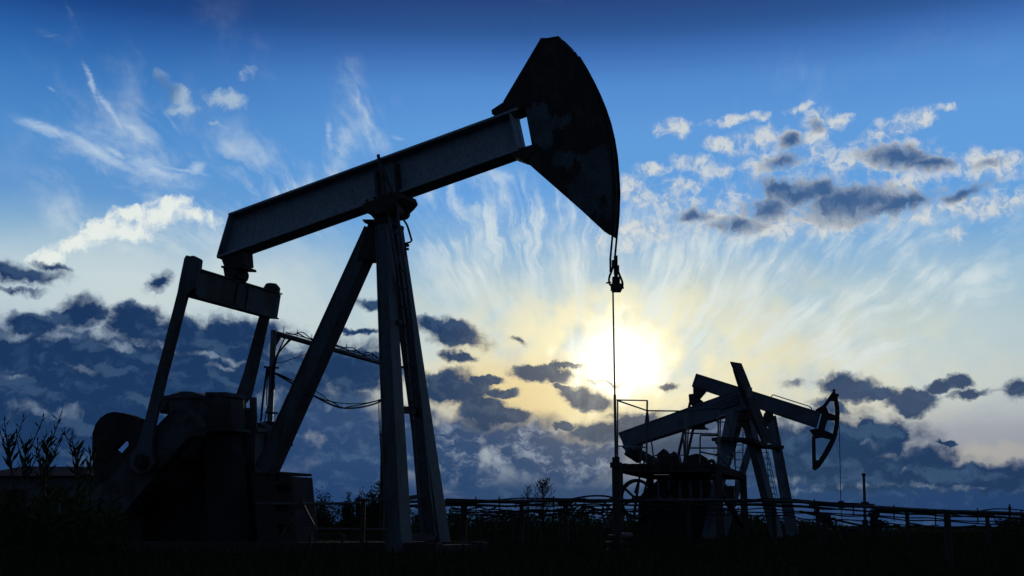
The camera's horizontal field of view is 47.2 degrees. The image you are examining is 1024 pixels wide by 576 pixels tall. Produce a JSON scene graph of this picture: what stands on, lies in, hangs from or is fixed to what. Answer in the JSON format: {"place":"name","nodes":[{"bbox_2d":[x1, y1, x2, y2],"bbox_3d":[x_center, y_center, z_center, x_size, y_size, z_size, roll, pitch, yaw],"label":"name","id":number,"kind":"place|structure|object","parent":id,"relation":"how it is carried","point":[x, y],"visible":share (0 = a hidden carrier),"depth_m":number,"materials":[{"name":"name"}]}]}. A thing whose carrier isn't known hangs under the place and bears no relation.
{"place":"outdoors","nodes":[
{"label":"outdoors","id":0,"kind":"place"},
{"bbox_2d":[0,0,1023,526],"label":"sky","id":1,"kind":"structure","parent":0,"point":[818,197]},
{"bbox_2d":[0,529,1023,575],"bbox_3d":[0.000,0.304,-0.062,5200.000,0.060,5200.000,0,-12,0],"label":"ground","id":2,"kind":"structure","parent":0,"point":[784,564],"depth_m":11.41,"materials":[{"name":"black plant"}]},
{"bbox_2d":[0,414,26,555],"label":"tall weed","id":3,"kind":"object","parent":2,"relation":"on","point":[8,460],"visible":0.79,"depth_m":8.33,"materials":[{"name":"green plant"}]},
{"bbox_2d":[7,414,48,551],"bbox_3d":[-3.526,1.465,8.477,0.274,1.145,0.121,4,-12,-21],"label":"tall weed","id":4,"kind":"object","parent":2,"relation":"on","point":[25,459],"visible":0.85,"depth_m":8.52,"materials":[{"name":"green plant"}]},
{"bbox_2d":[33,437,58,513],"bbox_3d":[-3.430,1.568,8.563,0.191,0.976,0.125,-2,-12,10],"label":"tall weed","id":5,"kind":"object","parent":2,"relation":"on","point":[40,476],"visible":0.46,"depth_m":8.60,"materials":[{"name":"green plant"}]},
{"bbox_2d":[37,406,65,554],"bbox_3d":[-3.228,1.389,8.204,0.186,1.178,0.155,0,-12,0],"label":"tall weed","id":6,"kind":"object","parent":2,"relation":"on","point":[46,451],"visible":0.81,"depth_m":8.22,"materials":[{"name":"green plant"}]},
{"bbox_2d":[0,466,112,535],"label":"shed","id":7,"kind":"structure","parent":2,"relation":"on","point":[63,476],"depth_m":45.40,"materials":[{"name":"brown wood"}]},
{"bbox_2d":[3,489,25,527],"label":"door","id":8,"kind":"structure","parent":7,"relation":"in","point":[11,490],"depth_m":45.27,"materials":[{"name":"metal"}]},
{"bbox_2d":[0,479,137,575],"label":"undergrowth","id":9,"kind":"object","parent":2,"relation":"on","point":[107,536],"visible":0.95,"depth_m":7.79,"materials":[{"name":"black plant"}]},
{"bbox_2d":[60,427,88,571],"bbox_3d":[-3.150,1.497,8.381,0.212,1.041,0.128,0,-12,0],"label":"tall weed","id":10,"kind":"object","parent":2,"relation":"on","point":[75,455],"visible":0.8,"depth_m":8.41,"materials":[{"name":"green plant"}]},
{"bbox_2d":[70,421,113,565],"bbox_3d":[-2.955,1.465,8.274,0.274,1.063,0.135,0,-12,0],"label":"tall weed","id":11,"kind":"object","parent":2,"relation":"on","point":[90,469],"visible":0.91,"depth_m":8.31,"materials":[{"name":"green plant"}]},
{"bbox_2d":[257,498,385,554],"bbox_3d":[-2.232,2.840,13.709,1.522,0.750,0.060,0,-12,0],"label":"pipe barrier","id":12,"kind":"object","parent":2,"relation":"on","point":[362,504],"visible":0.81,"depth_m":13.71,"materials":[{"name":"metal"}]},
{"bbox_2d":[260,330,383,540],"bbox_3d":[-3.192,2.788,21.043,0.454,3.801,3.997,-5,-13,24],"label":"cable gantry","id":13,"kind":"object","parent":2,"relation":"on","point":[275,338],"visible":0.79,"depth_m":20.35,"materials":[{"name":"metal"}]},
{"bbox_2d":[314,486,342,535],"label":"shrub","id":14,"kind":"object","parent":2,"relation":"on","point":[322,512],"visible":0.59,"depth_m":44.97,"materials":[{"name":"green plant"}]},
{"bbox_2d":[336,492,355,534],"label":"shrub","id":15,"kind":"object","parent":2,"relation":"on","point":[346,515],"visible":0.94,"depth_m":44.04,"materials":[{"name":"green plant"}]},
{"bbox_2d":[92,36,623,554],"bbox_3d":[-2.407,0.229,15.500,7.990,6.450,2.375,-7,-13,30],"label":"pumpjack","id":16,"kind":"object","parent":2,"relation":"on","point":[194,468],"visible":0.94,"depth_m":15.32,"materials":[{"name":"blue paint"}]},
{"bbox_2d":[348,487,371,534],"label":"shrub","id":17,"kind":"object","parent":2,"relation":"on","point":[356,518],"visible":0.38,"depth_m":44.09,"materials":[{"name":"green plant"}]},
{"bbox_2d":[354,481,384,535],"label":"shrub","id":18,"kind":"object","parent":2,"relation":"on","point":[372,513],"visible":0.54,"depth_m":43.06,"materials":[{"name":"green plant"}]},
{"bbox_2d":[469,504,525,534],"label":"shrub","id":19,"kind":"object","parent":2,"relation":"on","point":[490,519],"visible":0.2,"depth_m":58.65,"materials":[{"name":"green plant"}]},
{"bbox_2d":[509,507,546,534],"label":"shrub","id":20,"kind":"object","parent":2,"relation":"on","point":[526,524],"visible":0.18,"depth_m":60.55,"materials":[{"name":"grey plant"}]},
{"bbox_2d":[521,484,534,520],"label":"bare tree","id":21,"kind":"object","parent":2,"relation":"on","point":[527,492],"visible":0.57,"depth_m":59.05,"materials":[{"name":"grey plant"}]},
{"bbox_2d":[530,477,555,534],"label":"bare tree","id":22,"kind":"object","parent":2,"relation":"on","point":[543,487],"visible":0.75,"depth_m":57.12,"materials":[{"name":"grey plant"}]},
{"bbox_2d":[600,457,632,555],"bbox_3d":[1.234,2.522,13.564,0.279,1.114,0.760,-5,-13,24],"label":"wellhead","id":23,"kind":"object","parent":2,"relation":"on","point":[615,466],"visible":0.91,"depth_m":13.45,"materials":[{"name":"metal"}]},
{"bbox_2d":[317,502,1023,535],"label":"scrub","id":24,"kind":"object","parent":2,"relation":"on","point":[757,525],"visible":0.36,"depth_m":53.95,"materials":[{"name":"black plant"}]},
{"bbox_2d":[602,399,748,540],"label":"service platform","id":25,"kind":"structure","parent":2,"relation":"on","point":[717,474],"depth_m":30.33,"materials":[{"name":"black metal"}]},
{"bbox_2d":[601,362,783,539],"bbox_3d":[5.193,5.079,35.564,5.484,5.169,7.009,0,-12,0],"label":"pumpjack","id":26,"kind":"object","parent":2,"relation":"on","point":[739,407],"visible":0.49,"depth_m":33.55,"materials":[{"name":"grey paint"}]},
{"bbox_2d":[382,495,1023,549],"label":"fence","id":27,"kind":"object","parent":2,"relation":"on","point":[592,504],"visible":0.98,"depth_m":17.66,"materials":[{"name":"metal"}]},
{"bbox_2d":[413,525,1000,528],"bbox_3d":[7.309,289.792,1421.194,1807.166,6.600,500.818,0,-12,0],"label":"wood","id":28,"kind":"object","parent":2,"relation":"on","point":[916,527],"visible":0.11,"depth_m":1212.60,"materials":[{"name":"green plant"}]},
{"bbox_2d":[678,373,843,537],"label":"pumpjack","id":29,"kind":"object","parent":2,"relation":"on","point":[702,385],"visible":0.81,"depth_m":41.51,"materials":[{"name":"grey paint"}]},
{"bbox_2d":[800,515,849,533],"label":"shrub","id":30,"kind":"object","parent":2,"relation":"on","point":[829,526],"visible":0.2,"depth_m":68.51,"materials":[{"name":"grey plant"}]},
{"bbox_2d":[820,514,836,543],"bbox_3d":[6.859,5.243,25.466,0.366,0.673,0.204,0,-12,0],"label":"valve post","id":31,"kind":"object","parent":2,"relation":"on","point":[825,524],"visible":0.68,"depth_m":25.43,"materials":[{"name":"metal"}]},
{"bbox_2d":[828,520,851,533],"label":"shrub","id":32,"kind":"object","parent":2,"relation":"on","point":[833,531],"visible":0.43,"depth_m":70.34,"materials":[{"name":"grey plant"}]},
{"bbox_2d":[861,473,868,536],"bbox_3d":[11.832,7.340,39.327,0.278,2.239,0.258,0,-12,0],"label":"vent pole","id":33,"kind":"object","parent":2,"relation":"on","point":[865,530],"visible":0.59,"depth_m":39.24,"materials":[{"name":"metal"}]},
{"bbox_2d":[868,509,888,536],"bbox_3d":[12.213,7.832,39.184,0.652,1.014,0.422,0,-12,0],"label":"valve tree","id":34,"kind":"object","parent":2,"relation":"on","point":[876,529],"visible":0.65,"depth_m":39.09,"materials":[{"name":"metal"}]},
{"bbox_2d":[942,510,954,575],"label":"fence post","id":35,"kind":"object","parent":2,"relation":"on","point":[948,539],"visible":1,"depth_m":7.42,"materials":[{"name":"metal"}]},
{"bbox_2d":[1006,515,1023,534],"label":"shrub","id":36,"kind":"object","parent":2,"relation":"on","point":[1017,525],"visible":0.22,"depth_m":53.91,"materials":[{"name":"grey plant"}]}
]}

